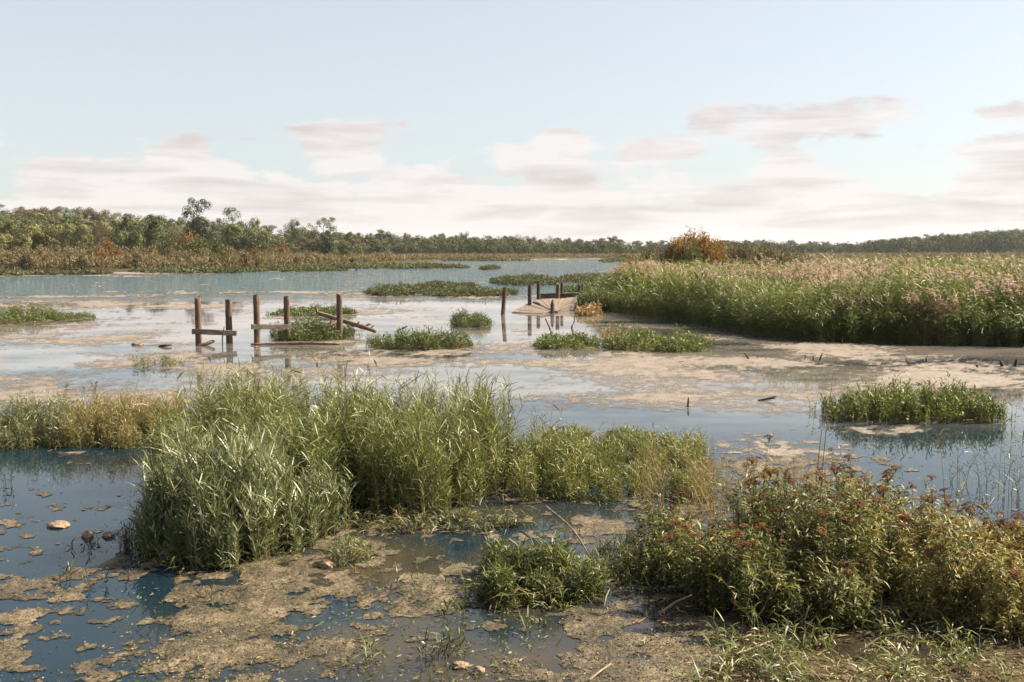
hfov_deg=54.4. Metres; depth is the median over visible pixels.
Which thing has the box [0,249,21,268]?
shrub
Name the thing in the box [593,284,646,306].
plumed reeds
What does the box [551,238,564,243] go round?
tree
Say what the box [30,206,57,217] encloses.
tree
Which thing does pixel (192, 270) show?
grass island
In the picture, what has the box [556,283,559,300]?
wooden post
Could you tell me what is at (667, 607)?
fallen stick
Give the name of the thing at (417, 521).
grass clump
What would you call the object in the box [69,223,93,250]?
tree
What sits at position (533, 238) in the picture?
tree
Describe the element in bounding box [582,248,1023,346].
reed bed
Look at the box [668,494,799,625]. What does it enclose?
seed head bush
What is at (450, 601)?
water sprout
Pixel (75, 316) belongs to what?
grass island
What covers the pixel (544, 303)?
dock platform
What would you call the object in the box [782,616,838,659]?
water sprout
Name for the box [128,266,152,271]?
grass island
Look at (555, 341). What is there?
grass island
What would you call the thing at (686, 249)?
shrub
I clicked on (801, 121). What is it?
sky
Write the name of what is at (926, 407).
grass island
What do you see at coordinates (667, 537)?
seed head bush
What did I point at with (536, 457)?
grass clump
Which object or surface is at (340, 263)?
grass island
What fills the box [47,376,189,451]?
grass clump
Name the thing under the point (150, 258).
shrub
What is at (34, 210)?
tree
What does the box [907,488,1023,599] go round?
seed head bush
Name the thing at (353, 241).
tree
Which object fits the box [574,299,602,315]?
golden weed
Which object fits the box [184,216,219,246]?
tree
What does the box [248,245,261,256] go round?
shrub
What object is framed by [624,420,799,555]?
dry grass
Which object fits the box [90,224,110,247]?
tree
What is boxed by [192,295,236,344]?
post frame
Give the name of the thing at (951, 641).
water sprout
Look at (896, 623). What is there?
water sprout
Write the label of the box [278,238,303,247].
tree
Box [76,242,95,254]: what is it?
shrub
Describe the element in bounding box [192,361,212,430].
tall reed
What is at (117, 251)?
shrub
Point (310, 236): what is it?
tree
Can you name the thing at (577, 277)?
grass island
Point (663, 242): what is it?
tree
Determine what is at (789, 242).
tree
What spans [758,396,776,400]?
floating stick
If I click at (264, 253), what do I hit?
shrub
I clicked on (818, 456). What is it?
dry stalk
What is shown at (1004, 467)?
water plant
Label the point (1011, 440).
tall reed
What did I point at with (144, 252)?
shrub
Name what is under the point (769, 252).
shrub
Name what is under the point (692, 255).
shrub
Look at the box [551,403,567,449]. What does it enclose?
tall reed
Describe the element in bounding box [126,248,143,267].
shrub
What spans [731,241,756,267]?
shrub
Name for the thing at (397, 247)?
tree
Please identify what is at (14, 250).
shrub
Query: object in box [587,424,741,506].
grass clump
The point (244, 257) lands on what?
shrub
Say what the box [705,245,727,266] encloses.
shrub
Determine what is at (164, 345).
floating stick
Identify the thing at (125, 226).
tree
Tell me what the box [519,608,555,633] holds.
water sprout
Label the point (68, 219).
tree
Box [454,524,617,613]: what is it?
grass clump
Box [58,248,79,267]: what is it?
shrub
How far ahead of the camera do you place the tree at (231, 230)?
202.45 m
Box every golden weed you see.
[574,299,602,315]
[600,320,627,339]
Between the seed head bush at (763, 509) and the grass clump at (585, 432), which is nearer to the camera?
the seed head bush at (763, 509)
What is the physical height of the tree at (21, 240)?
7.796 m
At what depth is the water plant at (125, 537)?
9.99 m
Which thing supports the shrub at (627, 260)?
on the ground at (848, 644)
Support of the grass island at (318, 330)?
on the water
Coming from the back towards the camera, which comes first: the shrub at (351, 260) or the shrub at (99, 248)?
the shrub at (351, 260)
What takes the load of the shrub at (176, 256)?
on the ground at (848, 644)
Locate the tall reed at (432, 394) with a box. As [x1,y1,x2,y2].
[429,369,442,434]
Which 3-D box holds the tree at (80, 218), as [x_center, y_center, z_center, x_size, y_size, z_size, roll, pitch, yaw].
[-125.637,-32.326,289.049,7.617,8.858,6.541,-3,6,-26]
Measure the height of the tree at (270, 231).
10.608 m
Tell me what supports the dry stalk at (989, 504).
on the water
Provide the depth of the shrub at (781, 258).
86.63 m
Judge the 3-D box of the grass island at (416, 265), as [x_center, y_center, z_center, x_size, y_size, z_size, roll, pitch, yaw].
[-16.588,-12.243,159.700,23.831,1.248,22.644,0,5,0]
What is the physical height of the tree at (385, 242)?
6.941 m
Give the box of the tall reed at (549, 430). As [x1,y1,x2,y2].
[546,398,554,469]
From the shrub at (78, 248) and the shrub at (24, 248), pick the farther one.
the shrub at (78, 248)
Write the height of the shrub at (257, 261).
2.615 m
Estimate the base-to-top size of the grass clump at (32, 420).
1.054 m
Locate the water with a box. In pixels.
[0,258,1023,681]
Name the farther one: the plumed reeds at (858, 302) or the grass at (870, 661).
the plumed reeds at (858, 302)
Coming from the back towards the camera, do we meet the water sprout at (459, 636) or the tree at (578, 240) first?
the tree at (578, 240)
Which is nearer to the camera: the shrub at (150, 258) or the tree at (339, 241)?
the shrub at (150, 258)
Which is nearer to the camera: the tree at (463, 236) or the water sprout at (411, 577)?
the water sprout at (411, 577)
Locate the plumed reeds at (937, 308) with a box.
[893,283,965,344]
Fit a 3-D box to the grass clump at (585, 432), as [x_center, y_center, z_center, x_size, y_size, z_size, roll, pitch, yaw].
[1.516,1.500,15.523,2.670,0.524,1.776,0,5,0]
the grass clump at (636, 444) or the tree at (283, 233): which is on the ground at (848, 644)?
the tree at (283, 233)
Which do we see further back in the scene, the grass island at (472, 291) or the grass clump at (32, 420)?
the grass island at (472, 291)
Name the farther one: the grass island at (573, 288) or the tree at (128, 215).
the tree at (128, 215)
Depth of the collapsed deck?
47.46 m
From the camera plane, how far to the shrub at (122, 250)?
175.18 m
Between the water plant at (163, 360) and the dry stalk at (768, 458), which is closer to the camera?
the dry stalk at (768, 458)
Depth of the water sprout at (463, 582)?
8.71 m
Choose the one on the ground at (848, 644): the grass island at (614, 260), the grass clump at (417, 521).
the grass island at (614, 260)
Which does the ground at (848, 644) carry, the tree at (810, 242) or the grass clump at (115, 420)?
the tree at (810, 242)
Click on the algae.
(260, 589)
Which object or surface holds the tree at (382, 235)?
on the ground at (848, 644)
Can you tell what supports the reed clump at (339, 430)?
in the water
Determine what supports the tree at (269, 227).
on the ground at (848, 644)
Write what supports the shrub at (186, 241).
on the ground at (848, 644)
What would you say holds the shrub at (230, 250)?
on the ground at (848, 644)
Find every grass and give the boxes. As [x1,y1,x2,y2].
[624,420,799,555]
[644,589,1023,681]
[774,437,868,509]
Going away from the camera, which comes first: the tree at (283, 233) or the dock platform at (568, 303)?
the dock platform at (568, 303)
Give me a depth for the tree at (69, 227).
175.91 m
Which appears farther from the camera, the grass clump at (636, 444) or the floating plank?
the floating plank
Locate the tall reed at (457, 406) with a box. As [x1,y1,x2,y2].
[448,384,462,469]
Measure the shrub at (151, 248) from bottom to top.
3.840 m
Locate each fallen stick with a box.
[545,506,589,555]
[588,663,610,681]
[661,595,691,612]
[735,635,782,655]
[751,588,772,629]
[789,609,814,630]
[861,635,902,650]
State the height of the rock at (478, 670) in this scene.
0.083 m
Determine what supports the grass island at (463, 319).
on the water
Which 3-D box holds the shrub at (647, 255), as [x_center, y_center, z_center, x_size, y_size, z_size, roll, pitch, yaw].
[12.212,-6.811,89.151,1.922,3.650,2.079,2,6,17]
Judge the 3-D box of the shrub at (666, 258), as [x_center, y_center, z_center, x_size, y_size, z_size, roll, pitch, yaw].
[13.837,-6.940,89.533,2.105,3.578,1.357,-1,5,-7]
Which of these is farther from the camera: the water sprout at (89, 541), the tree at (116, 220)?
the tree at (116, 220)
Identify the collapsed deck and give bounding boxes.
[512,303,549,313]
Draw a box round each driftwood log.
[251,341,339,344]
[315,303,376,332]
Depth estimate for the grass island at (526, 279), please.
85.71 m
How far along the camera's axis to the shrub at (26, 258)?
132.70 m
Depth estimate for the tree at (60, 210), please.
348.74 m
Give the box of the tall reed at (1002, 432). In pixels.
[995,384,1013,488]
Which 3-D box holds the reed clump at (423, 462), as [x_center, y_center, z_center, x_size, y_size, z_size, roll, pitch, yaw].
[-0.878,1.054,12.706,2.492,1.805,4.259,0,5,0]
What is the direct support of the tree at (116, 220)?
on the ground at (848, 644)
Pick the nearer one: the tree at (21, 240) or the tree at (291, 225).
the tree at (21, 240)
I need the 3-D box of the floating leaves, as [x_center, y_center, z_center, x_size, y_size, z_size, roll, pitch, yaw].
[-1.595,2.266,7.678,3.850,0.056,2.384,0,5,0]
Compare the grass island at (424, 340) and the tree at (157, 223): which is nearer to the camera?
the grass island at (424, 340)
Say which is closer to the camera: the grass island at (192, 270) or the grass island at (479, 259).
the grass island at (192, 270)
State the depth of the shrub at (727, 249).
96.47 m
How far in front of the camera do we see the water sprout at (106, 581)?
8.85 m
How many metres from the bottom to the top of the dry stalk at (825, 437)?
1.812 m
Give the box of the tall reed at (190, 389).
[187,356,194,433]
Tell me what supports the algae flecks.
on the water
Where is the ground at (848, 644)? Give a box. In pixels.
[0,240,1023,681]
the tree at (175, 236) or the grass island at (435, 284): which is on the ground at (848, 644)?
the tree at (175, 236)
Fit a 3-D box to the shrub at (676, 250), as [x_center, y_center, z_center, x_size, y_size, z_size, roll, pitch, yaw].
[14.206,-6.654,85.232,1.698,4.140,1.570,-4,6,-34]
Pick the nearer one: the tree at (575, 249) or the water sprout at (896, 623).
the water sprout at (896, 623)
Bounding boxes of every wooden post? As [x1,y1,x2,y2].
[336,293,342,338]
[501,286,506,314]
[528,284,531,304]
[537,281,539,303]
[550,299,554,313]
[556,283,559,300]
[560,281,563,298]
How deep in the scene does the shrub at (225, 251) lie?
162.53 m
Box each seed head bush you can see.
[626,489,720,593]
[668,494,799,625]
[702,434,836,588]
[740,528,889,631]
[760,445,901,610]
[823,454,981,580]
[852,488,995,624]
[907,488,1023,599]
[933,503,1023,638]
[987,510,1023,580]
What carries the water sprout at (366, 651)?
on the water
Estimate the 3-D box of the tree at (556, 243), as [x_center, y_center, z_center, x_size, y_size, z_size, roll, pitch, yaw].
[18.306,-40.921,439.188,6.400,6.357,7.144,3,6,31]
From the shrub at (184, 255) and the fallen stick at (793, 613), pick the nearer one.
the fallen stick at (793, 613)
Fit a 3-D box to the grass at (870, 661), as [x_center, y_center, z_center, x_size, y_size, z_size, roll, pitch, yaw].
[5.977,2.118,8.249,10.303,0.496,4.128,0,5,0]
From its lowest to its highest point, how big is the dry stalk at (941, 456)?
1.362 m
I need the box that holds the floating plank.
[197,339,214,345]
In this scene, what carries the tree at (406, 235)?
on the ground at (848, 644)
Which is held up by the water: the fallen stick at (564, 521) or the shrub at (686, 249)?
the fallen stick at (564, 521)
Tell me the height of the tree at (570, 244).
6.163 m
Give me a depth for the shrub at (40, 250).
153.99 m
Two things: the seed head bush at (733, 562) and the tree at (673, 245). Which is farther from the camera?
the tree at (673, 245)
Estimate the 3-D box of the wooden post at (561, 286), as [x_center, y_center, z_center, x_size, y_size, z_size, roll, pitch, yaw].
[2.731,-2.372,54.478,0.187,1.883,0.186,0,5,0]
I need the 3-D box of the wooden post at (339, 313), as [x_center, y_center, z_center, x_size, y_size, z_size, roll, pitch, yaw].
[-5.726,-0.521,33.093,0.213,2.139,0.211,0,5,0]
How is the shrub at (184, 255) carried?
on the ground at (848, 644)
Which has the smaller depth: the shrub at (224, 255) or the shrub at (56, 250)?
the shrub at (224, 255)
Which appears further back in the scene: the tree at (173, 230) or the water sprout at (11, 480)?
the tree at (173, 230)
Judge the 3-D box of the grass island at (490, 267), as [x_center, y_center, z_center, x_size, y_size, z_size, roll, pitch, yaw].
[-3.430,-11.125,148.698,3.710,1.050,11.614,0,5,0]
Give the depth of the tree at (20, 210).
342.48 m
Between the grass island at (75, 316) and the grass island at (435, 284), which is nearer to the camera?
the grass island at (75, 316)
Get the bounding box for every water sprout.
[0,467,16,486]
[52,556,80,583]
[64,532,115,552]
[81,380,98,389]
[82,569,129,591]
[191,576,218,604]
[340,631,386,665]
[395,561,433,590]
[416,627,470,660]
[416,631,455,666]
[431,597,466,619]
[431,621,468,649]
[439,568,476,593]
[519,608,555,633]
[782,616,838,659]
[858,599,907,644]
[902,617,978,676]
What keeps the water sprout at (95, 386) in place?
on the water
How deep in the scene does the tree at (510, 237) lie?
476.06 m
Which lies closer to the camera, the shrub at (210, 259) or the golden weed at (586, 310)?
the golden weed at (586, 310)
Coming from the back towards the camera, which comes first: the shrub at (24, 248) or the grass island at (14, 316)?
the shrub at (24, 248)
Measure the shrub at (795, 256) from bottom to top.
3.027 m
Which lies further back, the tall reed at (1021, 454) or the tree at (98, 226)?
the tree at (98, 226)
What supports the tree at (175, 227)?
on the ground at (848, 644)
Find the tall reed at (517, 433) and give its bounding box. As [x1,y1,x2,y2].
[506,404,526,473]
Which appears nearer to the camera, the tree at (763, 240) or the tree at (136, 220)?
the tree at (136, 220)
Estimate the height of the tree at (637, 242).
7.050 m
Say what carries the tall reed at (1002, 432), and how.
on the water
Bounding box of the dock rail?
[540,292,578,298]
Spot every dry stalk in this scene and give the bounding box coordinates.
[759,433,776,486]
[815,414,823,495]
[820,378,832,495]
[933,429,945,514]
[971,480,1005,531]
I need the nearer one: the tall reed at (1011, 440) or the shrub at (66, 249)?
the tall reed at (1011, 440)
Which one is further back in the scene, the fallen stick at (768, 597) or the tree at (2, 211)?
the tree at (2, 211)
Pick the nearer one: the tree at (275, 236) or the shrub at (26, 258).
the shrub at (26, 258)
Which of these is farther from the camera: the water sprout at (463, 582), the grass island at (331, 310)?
the grass island at (331, 310)
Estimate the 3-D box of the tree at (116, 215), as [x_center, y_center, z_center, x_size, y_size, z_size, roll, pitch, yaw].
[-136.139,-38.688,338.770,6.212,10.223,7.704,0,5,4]
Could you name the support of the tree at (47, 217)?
on the ground at (848, 644)
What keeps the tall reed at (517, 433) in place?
on the water
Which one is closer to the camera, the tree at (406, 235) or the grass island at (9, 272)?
the grass island at (9, 272)
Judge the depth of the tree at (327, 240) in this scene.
228.15 m
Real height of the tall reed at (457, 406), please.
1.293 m
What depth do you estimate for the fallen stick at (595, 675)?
6.96 m
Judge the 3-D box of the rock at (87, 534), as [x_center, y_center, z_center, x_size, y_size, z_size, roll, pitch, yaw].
[-4.446,2.040,10.429,0.124,0.120,0.096,-2,6,-21]
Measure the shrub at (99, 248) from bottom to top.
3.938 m
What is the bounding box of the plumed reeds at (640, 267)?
[598,259,680,292]
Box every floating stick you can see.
[158,344,171,346]
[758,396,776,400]
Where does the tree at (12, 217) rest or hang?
on the ground at (848, 644)
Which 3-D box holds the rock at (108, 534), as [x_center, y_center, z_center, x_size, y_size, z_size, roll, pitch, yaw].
[-4.231,2.039,10.433,0.132,0.085,0.104,1,5,12]
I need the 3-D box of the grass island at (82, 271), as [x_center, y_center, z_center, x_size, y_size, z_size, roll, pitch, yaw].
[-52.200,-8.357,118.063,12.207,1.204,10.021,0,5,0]
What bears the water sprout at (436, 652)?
on the water
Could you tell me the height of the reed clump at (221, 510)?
1.637 m
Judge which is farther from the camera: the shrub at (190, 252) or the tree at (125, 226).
the tree at (125, 226)
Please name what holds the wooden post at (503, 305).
in the water
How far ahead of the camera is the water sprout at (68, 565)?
9.03 m
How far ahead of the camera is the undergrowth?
177.03 m
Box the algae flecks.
[0,461,1023,681]
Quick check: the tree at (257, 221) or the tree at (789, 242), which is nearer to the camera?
the tree at (257, 221)
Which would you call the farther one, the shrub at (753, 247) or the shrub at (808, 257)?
the shrub at (753, 247)
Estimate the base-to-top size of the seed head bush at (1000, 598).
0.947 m
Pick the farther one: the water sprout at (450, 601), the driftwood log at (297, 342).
the driftwood log at (297, 342)
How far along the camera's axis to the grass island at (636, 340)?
29.87 m
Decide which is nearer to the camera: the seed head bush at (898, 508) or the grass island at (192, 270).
the seed head bush at (898, 508)
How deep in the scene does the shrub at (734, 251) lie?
94.53 m
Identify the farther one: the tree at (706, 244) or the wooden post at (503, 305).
the tree at (706, 244)
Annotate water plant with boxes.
[94,510,170,552]
[132,350,184,368]
[318,524,388,570]
[912,424,1023,512]
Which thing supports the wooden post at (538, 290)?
in the water
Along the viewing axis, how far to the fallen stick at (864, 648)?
7.46 m
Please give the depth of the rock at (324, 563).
9.41 m
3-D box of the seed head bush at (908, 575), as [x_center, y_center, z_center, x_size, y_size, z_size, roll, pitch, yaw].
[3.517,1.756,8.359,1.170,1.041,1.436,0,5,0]
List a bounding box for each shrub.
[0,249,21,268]
[9,246,25,254]
[13,248,41,270]
[15,245,30,256]
[30,243,55,252]
[33,245,52,257]
[39,248,60,267]
[47,244,63,255]
[55,244,82,257]
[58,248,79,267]
[67,246,88,255]
[72,250,88,268]
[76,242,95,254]
[89,243,109,255]
[92,248,114,260]
[99,237,116,252]
[107,246,123,255]
[112,244,131,254]
[120,249,129,266]
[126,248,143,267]
[137,245,149,254]
[140,252,157,266]
[145,244,161,254]
[149,248,161,255]
[152,233,185,255]
[162,244,178,257]
[171,250,184,266]
[177,251,190,266]
[178,231,202,251]
[181,234,212,257]
[182,247,196,256]
[197,248,211,257]
[205,235,231,254]
[207,252,220,266]
[214,253,234,266]
[218,247,232,256]
[221,245,236,255]
[237,248,253,266]
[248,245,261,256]
[248,251,264,267]
[258,251,269,256]
[272,243,292,253]
[292,253,301,264]
[348,256,359,261]
[618,254,636,268]
[629,251,652,267]
[639,245,657,262]
[656,244,673,265]
[668,240,683,263]
[676,236,693,263]
[684,237,703,265]
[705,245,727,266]
[722,244,732,265]
[724,242,741,263]
[728,242,753,267]
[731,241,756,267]
[747,242,758,263]
[747,244,766,267]
[756,243,778,267]
[767,247,793,265]
[784,250,805,262]
[798,251,815,266]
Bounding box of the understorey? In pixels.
[0,213,1023,254]
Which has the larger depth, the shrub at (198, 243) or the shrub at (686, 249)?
the shrub at (198, 243)
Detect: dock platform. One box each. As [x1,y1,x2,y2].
[533,298,576,312]
[557,297,576,310]
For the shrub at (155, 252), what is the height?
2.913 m
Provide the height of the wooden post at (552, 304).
1.292 m
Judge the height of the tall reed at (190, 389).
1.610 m
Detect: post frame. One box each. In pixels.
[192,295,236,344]
[251,294,291,342]
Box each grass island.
[0,267,62,275]
[0,300,67,324]
[26,266,114,274]
[45,311,95,320]
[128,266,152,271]
[135,265,256,273]
[239,263,357,271]
[265,304,357,316]
[268,307,362,341]
[292,260,387,266]
[333,261,470,268]
[354,322,479,350]
[362,280,430,296]
[415,280,479,289]
[418,284,518,296]
[441,257,530,260]
[450,306,493,327]
[478,263,500,269]
[489,272,565,285]
[528,330,602,349]
[560,271,609,283]
[563,279,598,293]
[573,288,610,310]
[591,321,722,352]
[598,255,638,262]
[808,371,1020,424]
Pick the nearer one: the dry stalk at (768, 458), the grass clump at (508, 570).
the grass clump at (508, 570)
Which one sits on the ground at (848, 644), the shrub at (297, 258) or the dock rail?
the shrub at (297, 258)
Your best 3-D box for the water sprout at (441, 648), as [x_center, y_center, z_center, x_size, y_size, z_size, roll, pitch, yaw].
[-0.528,2.258,7.338,0.468,0.232,0.150,2,6,23]
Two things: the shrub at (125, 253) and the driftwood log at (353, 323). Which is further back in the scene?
the shrub at (125, 253)
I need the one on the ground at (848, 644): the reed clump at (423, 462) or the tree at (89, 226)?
the tree at (89, 226)
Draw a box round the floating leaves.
[108,586,547,681]
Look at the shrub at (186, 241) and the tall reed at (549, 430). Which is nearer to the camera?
the tall reed at (549, 430)
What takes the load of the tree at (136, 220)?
on the ground at (848, 644)
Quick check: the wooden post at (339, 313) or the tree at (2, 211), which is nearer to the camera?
the wooden post at (339, 313)
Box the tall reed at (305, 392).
[294,371,309,429]
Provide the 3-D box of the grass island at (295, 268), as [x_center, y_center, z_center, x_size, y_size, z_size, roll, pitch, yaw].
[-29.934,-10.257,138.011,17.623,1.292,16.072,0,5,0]
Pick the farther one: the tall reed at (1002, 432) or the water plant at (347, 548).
the tall reed at (1002, 432)
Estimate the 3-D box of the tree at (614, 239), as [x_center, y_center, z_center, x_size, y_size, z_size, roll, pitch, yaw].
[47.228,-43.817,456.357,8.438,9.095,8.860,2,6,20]
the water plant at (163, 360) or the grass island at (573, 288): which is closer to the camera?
the water plant at (163, 360)
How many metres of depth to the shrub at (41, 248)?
166.81 m
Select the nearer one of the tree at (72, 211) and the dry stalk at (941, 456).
the dry stalk at (941, 456)
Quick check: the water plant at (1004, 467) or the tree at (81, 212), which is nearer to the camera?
the water plant at (1004, 467)
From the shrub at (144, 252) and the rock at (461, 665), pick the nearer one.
the rock at (461, 665)
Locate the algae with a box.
[0,456,1019,681]
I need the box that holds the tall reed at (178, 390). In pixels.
[172,365,188,422]
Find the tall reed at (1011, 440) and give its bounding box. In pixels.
[1002,402,1017,494]
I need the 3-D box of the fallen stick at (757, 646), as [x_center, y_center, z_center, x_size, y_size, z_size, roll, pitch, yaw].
[1.849,2.263,7.431,0.616,0.039,0.022,-5,7,-42]
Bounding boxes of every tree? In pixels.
[0,204,17,218]
[0,219,39,252]
[3,213,26,221]
[5,206,31,218]
[14,212,33,221]
[18,208,41,218]
[24,212,63,247]
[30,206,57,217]
[43,213,62,224]
[50,206,71,219]
[51,223,88,254]
[55,217,78,239]
[60,208,75,218]
[68,214,89,225]
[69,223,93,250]
[75,207,98,220]
[76,220,100,241]
[84,208,112,221]
[88,220,114,245]
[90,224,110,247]
[100,213,120,221]
[101,219,121,228]
[110,216,148,253]
[118,213,137,219]
[130,218,149,230]
[138,214,168,247]
[160,221,172,230]
[162,229,184,242]
[165,225,185,232]
[166,229,185,252]
[168,217,187,226]
[181,197,212,235]
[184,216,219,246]
[205,223,276,253]
[216,207,244,232]
[242,224,272,233]
[244,216,263,238]
[254,234,281,248]
[262,225,275,238]
[276,228,287,238]
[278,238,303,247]
[279,241,298,253]
[282,226,316,244]
[284,219,302,253]
[291,236,315,251]
[302,230,322,241]
[306,217,336,242]
[314,230,336,254]
[332,239,348,245]
[334,231,357,242]
[337,242,353,255]
[346,239,368,251]
[374,229,391,241]
[378,239,391,251]
[394,243,407,253]
[403,232,413,240]
[409,242,421,253]
[437,233,445,239]
[459,232,469,238]
[502,236,515,241]
[525,236,537,243]
[550,241,561,251]
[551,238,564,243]
[561,241,573,252]
[571,247,578,252]
[574,239,584,247]
[591,238,607,243]
[607,235,622,244]
[629,240,643,247]
[654,240,671,244]
[666,237,693,260]
[671,225,726,264]
[754,239,767,243]
[783,239,797,245]
[806,241,819,244]
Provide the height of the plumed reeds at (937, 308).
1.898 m
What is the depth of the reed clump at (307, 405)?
15.63 m
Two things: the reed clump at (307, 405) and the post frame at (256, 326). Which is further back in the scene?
the post frame at (256, 326)
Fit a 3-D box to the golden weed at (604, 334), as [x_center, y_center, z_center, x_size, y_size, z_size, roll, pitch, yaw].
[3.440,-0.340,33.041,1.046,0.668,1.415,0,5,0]
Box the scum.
[0,258,1023,455]
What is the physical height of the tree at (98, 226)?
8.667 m
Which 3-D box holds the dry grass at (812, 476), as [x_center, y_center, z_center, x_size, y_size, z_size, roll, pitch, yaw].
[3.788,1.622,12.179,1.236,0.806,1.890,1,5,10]
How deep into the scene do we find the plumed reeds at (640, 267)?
52.04 m
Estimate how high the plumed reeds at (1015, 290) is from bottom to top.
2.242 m
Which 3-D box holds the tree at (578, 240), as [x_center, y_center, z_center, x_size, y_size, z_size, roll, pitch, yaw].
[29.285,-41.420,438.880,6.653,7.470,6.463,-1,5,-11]
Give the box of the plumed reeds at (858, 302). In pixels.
[826,287,907,336]
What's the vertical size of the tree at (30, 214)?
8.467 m
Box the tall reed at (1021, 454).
[1014,409,1023,502]
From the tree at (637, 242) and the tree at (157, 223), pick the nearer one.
the tree at (157, 223)
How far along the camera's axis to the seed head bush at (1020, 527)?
8.77 m
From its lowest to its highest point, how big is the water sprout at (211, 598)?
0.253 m
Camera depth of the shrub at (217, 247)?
173.90 m
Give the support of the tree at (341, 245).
on the ground at (848, 644)
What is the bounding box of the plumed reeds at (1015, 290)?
[961,272,1023,331]
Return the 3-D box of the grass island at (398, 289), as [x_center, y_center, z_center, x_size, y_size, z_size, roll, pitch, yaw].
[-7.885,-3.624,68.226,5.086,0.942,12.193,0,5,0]
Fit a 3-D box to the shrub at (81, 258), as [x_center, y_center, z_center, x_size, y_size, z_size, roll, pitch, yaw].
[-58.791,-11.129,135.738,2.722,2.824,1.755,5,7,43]
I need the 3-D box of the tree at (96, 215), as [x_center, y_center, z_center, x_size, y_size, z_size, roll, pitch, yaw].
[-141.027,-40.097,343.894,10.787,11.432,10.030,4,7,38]
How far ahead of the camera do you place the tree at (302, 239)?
299.44 m
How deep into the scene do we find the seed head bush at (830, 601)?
7.86 m
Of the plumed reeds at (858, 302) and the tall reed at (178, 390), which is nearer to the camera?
the tall reed at (178, 390)
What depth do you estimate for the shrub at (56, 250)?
165.47 m
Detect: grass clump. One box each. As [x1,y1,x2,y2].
[0,380,97,450]
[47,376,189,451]
[345,495,540,536]
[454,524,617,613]
[486,404,628,504]
[524,420,694,449]
[578,524,687,598]
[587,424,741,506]
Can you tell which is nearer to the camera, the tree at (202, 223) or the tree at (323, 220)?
the tree at (202, 223)
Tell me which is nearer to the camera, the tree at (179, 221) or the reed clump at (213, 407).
the reed clump at (213, 407)
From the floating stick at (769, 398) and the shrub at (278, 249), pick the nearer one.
the floating stick at (769, 398)
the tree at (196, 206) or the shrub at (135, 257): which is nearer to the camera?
the shrub at (135, 257)
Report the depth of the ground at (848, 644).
7.43 m
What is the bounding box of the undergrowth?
[0,251,1023,270]
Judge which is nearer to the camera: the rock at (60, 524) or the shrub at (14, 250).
the rock at (60, 524)
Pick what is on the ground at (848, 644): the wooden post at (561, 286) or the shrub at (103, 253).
the shrub at (103, 253)
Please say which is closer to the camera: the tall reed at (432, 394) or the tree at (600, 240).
the tall reed at (432, 394)
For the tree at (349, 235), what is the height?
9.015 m
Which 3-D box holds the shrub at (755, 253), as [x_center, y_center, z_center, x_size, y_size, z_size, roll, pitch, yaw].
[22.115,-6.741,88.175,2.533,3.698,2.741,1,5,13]
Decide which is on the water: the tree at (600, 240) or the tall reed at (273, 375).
the tall reed at (273, 375)
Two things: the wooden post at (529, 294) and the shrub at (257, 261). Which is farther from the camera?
the shrub at (257, 261)
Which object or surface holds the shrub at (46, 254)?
on the ground at (848, 644)
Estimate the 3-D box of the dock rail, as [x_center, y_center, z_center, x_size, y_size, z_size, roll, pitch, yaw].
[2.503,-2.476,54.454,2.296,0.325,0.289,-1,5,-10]
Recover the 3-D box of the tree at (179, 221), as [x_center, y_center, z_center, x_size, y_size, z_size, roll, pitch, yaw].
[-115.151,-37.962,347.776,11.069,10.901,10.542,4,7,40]
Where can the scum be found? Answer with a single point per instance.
(650, 367)
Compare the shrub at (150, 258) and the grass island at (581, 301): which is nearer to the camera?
the grass island at (581, 301)
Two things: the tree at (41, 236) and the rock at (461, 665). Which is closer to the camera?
the rock at (461, 665)
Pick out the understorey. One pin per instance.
(990, 243)
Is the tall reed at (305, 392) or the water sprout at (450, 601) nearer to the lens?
the water sprout at (450, 601)
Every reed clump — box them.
[121,408,359,585]
[133,355,297,499]
[175,352,499,440]
[215,347,414,514]
[344,364,534,521]
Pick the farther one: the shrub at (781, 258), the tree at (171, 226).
the tree at (171, 226)
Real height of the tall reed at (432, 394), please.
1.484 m
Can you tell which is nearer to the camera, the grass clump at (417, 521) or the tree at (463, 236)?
the grass clump at (417, 521)
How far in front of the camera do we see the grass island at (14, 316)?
41.55 m
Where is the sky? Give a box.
[0,0,1023,248]
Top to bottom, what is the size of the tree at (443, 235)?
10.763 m
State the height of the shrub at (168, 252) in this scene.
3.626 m
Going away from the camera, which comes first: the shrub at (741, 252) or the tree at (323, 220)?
the shrub at (741, 252)
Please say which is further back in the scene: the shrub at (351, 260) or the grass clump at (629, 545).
the shrub at (351, 260)
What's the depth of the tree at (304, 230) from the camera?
348.06 m
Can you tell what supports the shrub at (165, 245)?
on the ground at (848, 644)
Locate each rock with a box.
[46,520,69,527]
[81,530,93,537]
[102,531,114,537]
[317,559,333,567]
[452,661,468,669]
[472,666,484,674]
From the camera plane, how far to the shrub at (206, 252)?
164.10 m
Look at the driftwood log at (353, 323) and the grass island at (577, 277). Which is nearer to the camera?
the driftwood log at (353, 323)
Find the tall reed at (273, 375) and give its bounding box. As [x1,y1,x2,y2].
[269,354,281,426]
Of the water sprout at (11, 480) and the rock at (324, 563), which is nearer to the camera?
the rock at (324, 563)

